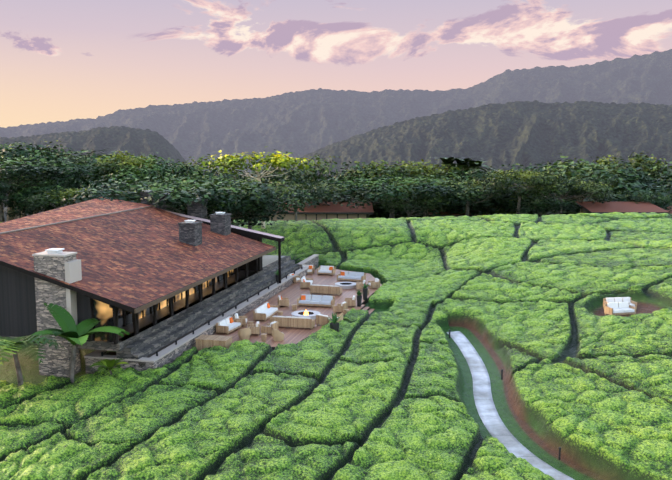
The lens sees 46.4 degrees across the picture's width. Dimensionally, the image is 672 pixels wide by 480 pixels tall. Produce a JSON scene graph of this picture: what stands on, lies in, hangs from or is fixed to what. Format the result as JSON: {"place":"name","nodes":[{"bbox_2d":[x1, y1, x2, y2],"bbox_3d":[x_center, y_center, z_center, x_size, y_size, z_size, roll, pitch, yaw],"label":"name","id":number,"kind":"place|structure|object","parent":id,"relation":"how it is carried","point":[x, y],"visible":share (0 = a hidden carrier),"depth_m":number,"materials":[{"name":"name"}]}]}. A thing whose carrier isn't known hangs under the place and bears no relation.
{"place":"outdoors","nodes":[
{"label":"outdoors","id":0,"kind":"place"},
{"bbox_2d":[0,212,671,479],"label":"tea field","id":1,"kind":"structure","parent":0,"point":[383,390],"depth_m":43.94,"materials":[{"name":"green plant"}]},
{"bbox_2d":[0,183,10,206],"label":"tree","id":2,"kind":"object","parent":1,"relation":"on","point":[3,197],"visible":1,"depth_m":87.65,"materials":[{"name":"green plant"}]},
{"bbox_2d":[3,182,56,216],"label":"tree","id":3,"kind":"object","parent":1,"relation":"on","point":[17,200],"visible":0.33,"depth_m":90.73,"materials":[{"name":"green plant"}]},
{"bbox_2d":[0,334,66,385],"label":"tree fern","id":4,"kind":"object","parent":1,"relation":"on","point":[15,345],"visible":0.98,"depth_m":41.85,"materials":[{"name":"green plant"}]},
{"bbox_2d":[0,141,77,218],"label":"tree","id":5,"kind":"object","parent":1,"relation":"on","point":[16,153],"visible":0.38,"depth_m":100.40,"materials":[{"name":"green plant"}]},
{"bbox_2d":[0,164,79,217],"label":"tree","id":6,"kind":"object","parent":1,"relation":"on","point":[14,179],"visible":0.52,"depth_m":94.11,"materials":[{"name":"green plant"}]},
{"bbox_2d":[2,140,97,214],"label":"tree","id":7,"kind":"object","parent":1,"relation":"on","point":[82,159],"visible":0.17,"depth_m":105.18,"materials":[{"name":"green plant"}]},
{"bbox_2d":[10,177,96,209],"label":"tree","id":8,"kind":"object","parent":1,"relation":"on","point":[49,188],"visible":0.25,"depth_m":92.60,"materials":[{"name":"green plant"}]},
{"bbox_2d":[0,154,112,221],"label":"tree","id":9,"kind":"object","parent":1,"relation":"on","point":[66,168],"visible":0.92,"depth_m":94.20,"materials":[{"name":"green plant"}]},
{"bbox_2d":[32,248,81,376],"bbox_3d":[-16.574,4.311,46.988,2.350,7.580,1.400,2,7,13],"label":"stone stack","id":10,"kind":"object","parent":1,"relation":"on","point":[58,264],"visible":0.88,"depth_m":46.41,"materials":[{"name":"stone"}]},
{"bbox_2d":[1,147,136,220],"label":"tree","id":11,"kind":"object","parent":1,"relation":"on","point":[67,153],"visible":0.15,"depth_m":126.97,"materials":[{"name":"green plant"}]},
{"bbox_2d":[15,187,124,210],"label":"tree","id":12,"kind":"object","parent":1,"relation":"on","point":[51,197],"visible":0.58,"depth_m":87.36,"materials":[{"name":"green plant"}]},
{"bbox_2d":[25,155,120,185],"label":"tree","id":13,"kind":"object","parent":1,"relation":"on","point":[89,160],"visible":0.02,"depth_m":120.40,"materials":[{"name":"green plant"}]},
{"bbox_2d":[26,165,127,189],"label":"tree","id":14,"kind":"object","parent":1,"relation":"on","point":[75,178],"visible":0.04,"depth_m":103.37,"materials":[{"name":"green plant"}]},
{"bbox_2d":[29,303,128,382],"bbox_3d":[-14.846,6.373,44.686,5.043,5.139,4.989,-7,10,-44],"label":"banana plant","id":15,"kind":"object","parent":1,"relation":"on","point":[72,333],"visible":0.94,"depth_m":44.69,"materials":[{"name":"green plant"}]},
{"bbox_2d":[55,174,126,189],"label":"tree","id":16,"kind":"object","parent":1,"relation":"on","point":[97,180],"visible":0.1,"depth_m":101.93,"materials":[{"name":"green plant"}]},
{"bbox_2d":[90,358,128,374],"bbox_3d":[-12.922,7.594,44.913,2.087,2.126,2.065,-1,7,-7],"label":"tree fern","id":17,"kind":"object","parent":1,"relation":"on","point":[109,364],"visible":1,"depth_m":44.73,"materials":[{"name":"green plant"}]},
{"bbox_2d":[83,150,164,189],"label":"tree","id":18,"kind":"object","parent":1,"relation":"on","point":[123,164],"visible":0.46,"depth_m":102.97,"materials":[{"name":"green plant"}]},
{"bbox_2d":[66,152,198,182],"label":"tree","id":19,"kind":"object","parent":1,"relation":"on","point":[175,171],"visible":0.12,"depth_m":120.42,"materials":[{"name":"green plant"}]},
{"bbox_2d":[80,157,201,211],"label":"tree","id":20,"kind":"object","parent":1,"relation":"on","point":[145,173],"visible":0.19,"depth_m":89.16,"materials":[{"name":"green plant"}]},
{"bbox_2d":[0,255,299,366],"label":"lodge walls","id":21,"kind":"structure","parent":1,"relation":"on","point":[155,328],"depth_m":50.47,"materials":[{"name":"grey wood"}]},
{"bbox_2d":[0,197,275,313],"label":"roof","id":22,"kind":"structure","parent":21,"relation":"on","point":[134,257],"depth_m":56.10,"materials":[{"name":"red tile"}]},
{"bbox_2d":[140,190,230,245],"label":"chimneys","id":23,"kind":"object","parent":21,"relation":"on","point":[190,232],"visible":0.58,"depth_m":69.48,"materials":[{"name":"stone"}]},
{"bbox_2d":[99,197,284,282],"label":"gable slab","id":24,"kind":"structure","parent":21,"relation":"on","point":[252,234],"depth_m":71.72,"materials":[{"name":"black"}]},
{"bbox_2d":[62,174,293,213],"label":"tree","id":25,"kind":"object","parent":1,"relation":"on","point":[171,199],"visible":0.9,"depth_m":76.64,"materials":[{"name":"green plant"}]},
{"bbox_2d":[161,157,238,180],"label":"tree","id":26,"kind":"object","parent":1,"relation":"on","point":[210,174],"visible":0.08,"depth_m":123.89,"materials":[{"name":"green plant"}]},
{"bbox_2d":[84,254,318,373],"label":"retaining wall","id":27,"kind":"structure","parent":1,"relation":"on","point":[171,353],"depth_m":52.00,"materials":[{"name":"stone"}]},
{"bbox_2d":[101,267,302,355],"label":"wall lanterns","id":28,"kind":"object","parent":27,"relation":"on","point":[208,321],"depth_m":58.12,"materials":[{"name":"black metal"}]},
{"bbox_2d":[170,175,232,183],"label":"tree","id":29,"kind":"object","parent":1,"relation":"on","point":[207,179],"visible":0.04,"depth_m":121.65,"materials":[{"name":"green plant"}]},
{"bbox_2d":[124,182,296,227],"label":"tree","id":30,"kind":"object","parent":1,"relation":"on","point":[255,220],"visible":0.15,"depth_m":81.06,"materials":[{"name":"green plant"}]},
{"bbox_2d":[178,154,254,179],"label":"tree","id":31,"kind":"object","parent":1,"relation":"on","point":[198,165],"visible":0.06,"depth_m":172.64,"materials":[{"name":"green plant"}]},
{"bbox_2d":[183,190,277,218],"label":"tree","id":32,"kind":"object","parent":1,"relation":"on","point":[224,206],"visible":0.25,"depth_m":77.56,"materials":[{"name":"green plant"}]},
{"bbox_2d":[177,174,293,222],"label":"tree","id":33,"kind":"object","parent":1,"relation":"on","point":[281,212],"depth_m":87.62,"materials":[{"name":"green plant"}]},
{"bbox_2d":[196,169,303,181],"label":"tree","id":34,"kind":"object","parent":1,"relation":"on","point":[228,175],"visible":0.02,"depth_m":163.86,"materials":[{"name":"green plant"}]},
{"bbox_2d":[194,177,315,229],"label":"tree","id":35,"kind":"object","parent":1,"relation":"on","point":[298,193],"visible":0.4,"depth_m":80.32,"materials":[{"name":"green plant"}]},
{"bbox_2d":[231,173,280,184],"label":"tree","id":36,"kind":"object","parent":1,"relation":"on","point":[255,181],"visible":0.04,"depth_m":158.32,"materials":[{"name":"green plant"}]},
{"bbox_2d":[198,150,320,228],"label":"umbrella tree","id":37,"kind":"object","parent":1,"relation":"on","point":[274,159],"visible":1,"depth_m":92.62,"materials":[{"name":"green plant"}]},
{"bbox_2d":[261,164,325,186],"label":"tree","id":38,"kind":"object","parent":1,"relation":"on","point":[288,174],"depth_m":156.51,"materials":[{"name":"green plant"}]},
{"bbox_2d":[213,267,381,349],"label":"deck terrace","id":39,"kind":"structure","parent":1,"relation":"on","point":[293,292],"depth_m":64.79,"materials":[{"name":"brown wood"}]},
{"bbox_2d":[195,334,232,351],"bbox_3d":[-8.113,6.985,52.140,2.180,1.010,1.280,2,7,13],"label":"sofa","id":40,"kind":"object","parent":39,"relation":"on","point":[204,341],"visible":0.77,"depth_m":51.67,"materials":[{"name":"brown wood"}]},
{"bbox_2d":[216,316,241,334],"bbox_3d":[-7.731,6.165,56.638,0.970,0.860,2.200,2,8,19],"label":"sofa","id":41,"kind":"object","parent":39,"relation":"on","point":[229,324],"visible":1,"depth_m":56.29,"materials":[{"name":"white fabric"}]},
{"bbox_2d":[233,313,246,326],"bbox_3d":[-7.115,5.942,58.384,0.932,0.860,0.964,0,7,1],"label":"armchair","id":42,"kind":"object","parent":39,"relation":"on","point":[243,319],"visible":0.65,"depth_m":57.97,"materials":[{"name":"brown wood"}]},
{"bbox_2d":[238,328,250,339],"bbox_3d":[-6.375,6.450,54.477,0.906,0.840,0.869,0,7,1],"label":"wicker chair","id":43,"kind":"object","parent":39,"relation":"on","point":[244,333],"visible":0.98,"depth_m":54.14,"materials":[{"name":"brown wicker"}]},
{"bbox_2d":[247,321,259,334],"bbox_3d":[-5.884,6.274,55.783,0.920,0.860,0.950,-1,7,-4],"label":"armchair","id":44,"kind":"object","parent":39,"relation":"on","point":[255,328],"visible":0.69,"depth_m":55.35,"materials":[{"name":"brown wood"}]},
{"bbox_2d":[261,333,266,341],"bbox_3d":[-4.958,6.707,53.888,0.400,0.480,0.400,0,7,1],"label":"side table","id":45,"kind":"object","parent":39,"relation":"on","point":[263,337],"visible":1,"depth_m":53.76,"materials":[{"name":"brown wood"}]},
{"bbox_2d":[253,302,277,321],"bbox_3d":[-5.455,5.583,61.201,1.020,0.860,3.200,2,7,13],"label":"sofa","id":46,"kind":"object","parent":39,"relation":"on","point":[265,311],"visible":0.94,"depth_m":60.72,"materials":[{"name":"white fabric"}]},
{"bbox_2d":[261,321,278,334],"bbox_3d":[-4.734,6.254,55.941,0.920,0.860,0.950,3,8,24],"label":"armchair","id":47,"kind":"object","parent":39,"relation":"on","point":[269,327],"visible":0.73,"depth_m":55.59,"materials":[{"name":"brown wood"}]},
{"bbox_2d":[272,329,283,340],"bbox_3d":[-3.990,6.494,54.139,0.874,0.840,0.869,0,7,1],"label":"wicker chair","id":48,"kind":"object","parent":39,"relation":"on","point":[277,335],"visible":1,"depth_m":53.80,"materials":[{"name":"brown wicker"}]},
{"bbox_2d":[278,295,288,306],"bbox_3d":[-4.372,5.073,65.206,0.920,0.860,1.000,-1,7,-7],"label":"armchair","id":49,"kind":"object","parent":39,"relation":"on","point":[283,301],"visible":1,"depth_m":64.75,"materials":[{"name":"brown wood"}]},
{"bbox_2d":[270,316,314,329],"bbox_3d":[-3.203,6.015,57.815,3.200,0.860,0.920,2,7,13],"label":"sofa","id":50,"kind":"object","parent":39,"relation":"on","point":[298,322],"visible":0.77,"depth_m":57.34,"materials":[{"name":"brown wood"}]},
{"bbox_2d":[287,273,299,283],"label":"armchair","id":51,"kind":"object","parent":39,"relation":"on","point":[296,279],"visible":0.65,"depth_m":75.69,"materials":[{"name":"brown wood"}]},
{"bbox_2d":[291,310,320,319],"bbox_3d":[-2.343,5.721,60.985,2.300,0.640,2.300,0,7,1],"label":"fire pit","id":52,"kind":"object","parent":39,"relation":"on","point":[311,314],"visible":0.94,"depth_m":60.91,"materials":[{"name":"grey concrete"}]},
{"bbox_2d":[300,276,312,288],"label":"armchair","id":53,"kind":"object","parent":39,"relation":"on","point":[306,282],"visible":0.88,"depth_m":72.85,"materials":[{"name":"white wood"}]},
{"bbox_2d":[302,265,314,274],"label":"armchair","id":54,"kind":"object","parent":39,"relation":"on","point":[311,268],"visible":0.38,"depth_m":81.07,"materials":[{"name":"white fabric"}]},
{"bbox_2d":[297,294,334,307],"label":"sofa","id":55,"kind":"object","parent":39,"relation":"on","point":[316,300],"visible":0.98,"depth_m":65.11,"materials":[{"name":"white fabric"}]},
{"bbox_2d":[316,314,331,325],"bbox_3d":[-0.752,5.950,58.322,1.200,0.860,0.920,6,10,41],"label":"armchair","id":56,"kind":"object","parent":39,"relation":"on","point":[321,319],"visible":0.73,"depth_m":57.96,"materials":[{"name":"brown wood"}]},
{"bbox_2d":[310,284,341,295],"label":"sofa","id":57,"kind":"object","parent":39,"relation":"on","point":[326,289],"visible":1,"depth_m":69.81,"materials":[{"name":"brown wood"}]},
{"bbox_2d":[317,266,334,275],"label":"sofa","id":58,"kind":"object","parent":39,"relation":"on","point":[330,270],"visible":1,"depth_m":80.26,"materials":[{"name":"white fabric"}]},
{"bbox_2d":[329,313,341,331],"bbox_3d":[-0.081,5.919,55.675,1.216,1.591,0.720,0,7,1],"label":"planter","id":59,"kind":"object","parent":39,"relation":"on","point":[334,324],"visible":0.81,"depth_m":55.58,"materials":[{"name":"grey"}]},
{"bbox_2d":[337,313,342,321],"bbox_3d":[0.104,5.893,58.853,0.878,0.840,0.916,0,7,1],"label":"wicker chair","id":60,"kind":"object","parent":39,"relation":"on","point":[341,317],"visible":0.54,"depth_m":58.59,"materials":[{"name":"brown wicker"}]},
{"bbox_2d":[333,301,347,313],"bbox_3d":[0.344,5.383,62.771,0.920,0.860,0.950,3,8,21],"label":"armchair","id":61,"kind":"object","parent":39,"relation":"on","point":[341,307],"visible":0.77,"depth_m":62.38,"materials":[{"name":"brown wood"}]},
{"bbox_2d":[335,282,355,288],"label":"fire pit","id":62,"kind":"object","parent":39,"relation":"on","point":[347,285],"visible":0.94,"depth_m":73.12,"materials":[{"name":"beige stone"}]},
{"bbox_2d":[345,295,355,306],"bbox_3d":[1.174,5.080,65.144,0.932,0.860,0.964,0,7,1],"label":"armchair","id":63,"kind":"object","parent":39,"relation":"on","point":[351,301],"visible":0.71,"depth_m":64.69,"materials":[{"name":"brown wood"}]},
{"bbox_2d":[337,271,365,281],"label":"sofa","id":64,"kind":"object","parent":39,"relation":"on","point":[351,276],"visible":0.92,"depth_m":76.72,"materials":[{"name":"white fabric"}]},
{"bbox_2d":[356,291,362,306],"bbox_3d":[1.848,4.815,65.083,0.785,1.402,0.742,7,10,43],"label":"planter","id":65,"kind":"object","parent":39,"relation":"on","point":[359,298],"visible":1,"depth_m":64.97,"materials":[{"name":"grey"}]},
{"bbox_2d":[356,280,365,288],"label":"armchair","id":66,"kind":"object","parent":39,"relation":"on","point":[358,284],"visible":0.69,"depth_m":71.93,"materials":[{"name":"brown wood"}]},
{"bbox_2d":[360,283,368,299],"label":"planter","id":67,"kind":"object","parent":39,"relation":"on","point":[365,290],"visible":1,"depth_m":67.56,"materials":[{"name":"grey"}]},
{"bbox_2d":[368,278,379,288],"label":"armchair","id":68,"kind":"object","parent":39,"relation":"on","point":[375,283],"visible":0.85,"depth_m":72.82,"materials":[{"name":"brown wood"}]},
{"bbox_2d":[222,146,376,201],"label":"tree","id":69,"kind":"object","parent":1,"relation":"on","point":[294,175],"visible":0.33,"depth_m":140.55,"materials":[{"name":"green plant"}]},
{"bbox_2d":[275,179,330,220],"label":"tree","id":70,"kind":"object","parent":1,"relation":"on","point":[318,190],"visible":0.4,"depth_m":99.34,"materials":[{"name":"green plant"}]},
{"bbox_2d":[279,181,388,208],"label":"tree","id":71,"kind":"object","parent":1,"relation":"on","point":[364,200],"visible":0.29,"depth_m":120.29,"materials":[{"name":"green plant"}]},
{"bbox_2d":[296,161,417,217],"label":"tree","id":72,"kind":"object","parent":1,"relation":"on","point":[338,177],"visible":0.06,"depth_m":143.38,"materials":[{"name":"green plant"}]},
{"bbox_2d":[324,178,413,215],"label":"tree","id":73,"kind":"object","parent":1,"relation":"on","point":[377,205],"visible":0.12,"depth_m":129.62,"materials":[{"name":"green plant"}]},
{"bbox_2d":[309,175,482,217],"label":"tree","id":74,"kind":"object","parent":1,"relation":"on","point":[376,185],"visible":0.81,"depth_m":120.01,"materials":[{"name":"green plant"}]},
{"bbox_2d":[369,202,423,218],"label":"tree","id":75,"kind":"object","parent":1,"relation":"on","point":[374,215],"visible":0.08,"depth_m":140.56,"materials":[{"name":"green plant"}]},
{"bbox_2d":[343,159,472,217],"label":"tree","id":76,"kind":"object","parent":1,"relation":"on","point":[415,170],"visible":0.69,"depth_m":142.91,"materials":[{"name":"green plant"}]},
{"bbox_2d":[377,181,449,217],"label":"tree","id":77,"kind":"object","parent":1,"relation":"on","point":[429,204],"visible":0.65,"depth_m":118.70,"materials":[{"name":"green plant"}]},
{"bbox_2d":[387,166,477,216],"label":"tree","id":78,"kind":"object","parent":1,"relation":"on","point":[432,179],"visible":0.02,"depth_m":141.59,"materials":[{"name":"green plant"}]},
{"bbox_2d":[371,186,498,216],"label":"tree","id":79,"kind":"object","parent":1,"relation":"on","point":[458,202],"visible":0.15,"depth_m":121.08,"materials":[{"name":"green plant"}]},
{"bbox_2d":[430,157,468,174],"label":"tree","id":80,"kind":"object","parent":1,"relation":"on","point":[447,161],"visible":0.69,"depth_m":147.93,"materials":[{"name":"green plant"}]},
{"bbox_2d":[423,167,496,214],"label":"tree","id":81,"kind":"object","parent":1,"relation":"on","point":[475,173],"depth_m":142.85,"materials":[{"name":"green plant"}]},
{"bbox_2d":[439,158,481,175],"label":"tree","id":82,"kind":"object","parent":1,"relation":"on","point":[461,165],"visible":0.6,"depth_m":148.05,"materials":[{"name":"green plant"}]},
{"bbox_2d":[438,164,499,176],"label":"tree","id":83,"kind":"object","parent":1,"relation":"on","point":[471,169],"depth_m":170.90,"materials":[{"name":"green plant"}]},
{"bbox_2d":[402,177,536,215],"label":"tree","id":84,"kind":"object","parent":1,"relation":"on","point":[501,191],"visible":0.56,"depth_m":118.57,"materials":[{"name":"green plant"}]},
{"bbox_2d":[269,202,671,220],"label":"villas","id":85,"kind":"object","parent":1,"relation":"on","point":[331,211],"visible":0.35,"depth_m":120.71,"materials":[{"name":"brown"}]},
{"bbox_2d":[462,160,496,176],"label":"tree","id":86,"kind":"object","parent":1,"relation":"on","point":[473,163],"visible":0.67,"depth_m":147.88,"materials":[{"name":"green plant"}]},
{"bbox_2d":[443,186,544,215],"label":"tree","id":87,"kind":"object","parent":1,"relation":"on","point":[483,204],"visible":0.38,"depth_m":125.13,"materials":[{"name":"green plant"}]},
{"bbox_2d":[384,170,610,217],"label":"tree","id":88,"kind":"object","parent":1,"relation":"on","point":[530,212],"visible":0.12,"depth_m":130.90,"materials":[{"name":"green plant"}]},
{"bbox_2d":[449,330,561,459],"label":"bollard lights","id":89,"kind":"object","parent":1,"relation":"on","point":[559,456],"visible":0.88,"depth_m":36.87,"materials":[{"name":"grey"}]},
{"bbox_2d":[446,331,574,479],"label":"footpath","id":90,"kind":"structure","parent":1,"relation":"on","point":[495,426],"depth_m":42.60,"materials":[{"name":"concrete"}]},
{"bbox_2d":[475,193,549,214],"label":"tree","id":91,"kind":"object","parent":1,"relation":"on","point":[512,210],"visible":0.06,"depth_m":136.87,"materials":[{"name":"green plant"}]},
{"bbox_2d":[403,176,630,214],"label":"tree","id":92,"kind":"object","parent":1,"relation":"on","point":[618,194],"depth_m":130.72,"materials":[{"name":"green plant"}]},
{"bbox_2d":[474,169,572,213],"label":"tree","id":93,"kind":"object","parent":1,"relation":"on","point":[508,177],"visible":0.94,"depth_m":117.71,"materials":[{"name":"green plant"}]},
{"bbox_2d":[509,161,566,184],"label":"tree","id":94,"kind":"object","parent":1,"relation":"on","point":[526,167],"visible":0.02,"depth_m":169.12,"materials":[{"name":"green plant"}]},
{"bbox_2d":[504,194,581,216],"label":"tree","id":95,"kind":"object","parent":1,"relation":"on","point":[538,204],"visible":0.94,"depth_m":119.57,"materials":[{"name":"green plant"}]},
{"bbox_2d":[511,179,613,213],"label":"tree","id":96,"kind":"object","parent":1,"relation":"on","point":[559,190],"visible":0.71,"depth_m":118.59,"materials":[{"name":"green plant"}]},
{"bbox_2d":[477,151,671,205],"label":"tree","id":97,"kind":"object","parent":1,"relation":"on","point":[615,187],"visible":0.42,"depth_m":141.02,"materials":[{"name":"green plant"}]},
{"bbox_2d":[493,159,664,192],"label":"tree","id":98,"kind":"object","parent":1,"relation":"on","point":[554,162],"visible":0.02,"depth_m":167.76,"materials":[{"name":"green plant"}]},
{"bbox_2d":[547,174,614,212],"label":"tree","id":99,"kind":"object","parent":1,"relation":"on","point":[581,193],"visible":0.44,"depth_m":123.35,"materials":[{"name":"green plant"}]},
{"bbox_2d":[526,161,649,184],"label":"tree","id":100,"kind":"object","parent":1,"relation":"on","point":[634,175],"visible":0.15,"depth_m":155.33,"materials":[{"name":"green plant"}]},
{"bbox_2d":[554,163,638,198],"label":"tree","id":101,"kind":"object","parent":1,"relation":"on","point":[617,181],"visible":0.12,"depth_m":146.69,"materials":[{"name":"green plant"}]},
{"bbox_2d":[604,302,635,314],"bbox_3d":[20.658,5.024,56.959,2.000,0.860,0.970,-2,7,-14],"label":"sofa","id":102,"kind":"object","parent":1,"relation":"on","point":[618,308],"visible":0.92,"depth_m":56.93,"materials":[{"name":"white fabric"}]},
{"bbox_2d":[603,297,636,308],"bbox_3d":[21.276,4.797,58.737,2.200,0.860,0.970,-1,7,-8],"label":"sofa","id":103,"kind":"object","parent":1,"relation":"on","point":[620,299],"visible":0.42,"depth_m":58.94,"materials":[{"name":"white fabric"}]},
{"bbox_2d":[591,151,671,183],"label":"tree","id":104,"kind":"object","parent":1,"relation":"on","point":[638,159],"visible":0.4,"depth_m":166.63,"materials":[{"name":"green plant"}]},
{"bbox_2d":[596,188,671,203],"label":"tree","id":105,"kind":"object","parent":1,"relation":"on","point":[634,195],"visible":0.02,"depth_m":141.95,"materials":[{"name":"green plant"}]},
{"bbox_2d":[612,176,668,201],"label":"tree","id":106,"kind":"object","parent":1,"relation":"on","point":[649,187],"depth_m":147.49,"materials":[{"name":"green plant"}]},
{"bbox_2d":[626,190,671,211],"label":"tree","id":107,"kind":"object","parent":1,"relation":"on","point":[658,201],"visible":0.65,"depth_m":124.51,"materials":[{"name":"green plant"}]},
{"bbox_2d":[0,49,671,176],"bbox_3d":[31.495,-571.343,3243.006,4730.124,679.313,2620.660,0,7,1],"label":"mountain","id":108,"kind":"structure","parent":0,"point":[300,123],"depth_m":3838.09,"materials":[{"name":"grey stone"}]},
{"bbox_2d":[0,100,671,221],"bbox_3d":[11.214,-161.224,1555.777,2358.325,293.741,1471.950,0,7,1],"label":"mountain","id":109,"kind":"structure","parent":0,"point":[524,134],"depth_m":1896.01,"materials":[{"name":"grey stone"}]},
{"bbox_2d":[0,0,671,127],"label":"sky","id":110,"kind":"structure","parent":0,"point":[61,60],"materials":[{"name":"purple"}]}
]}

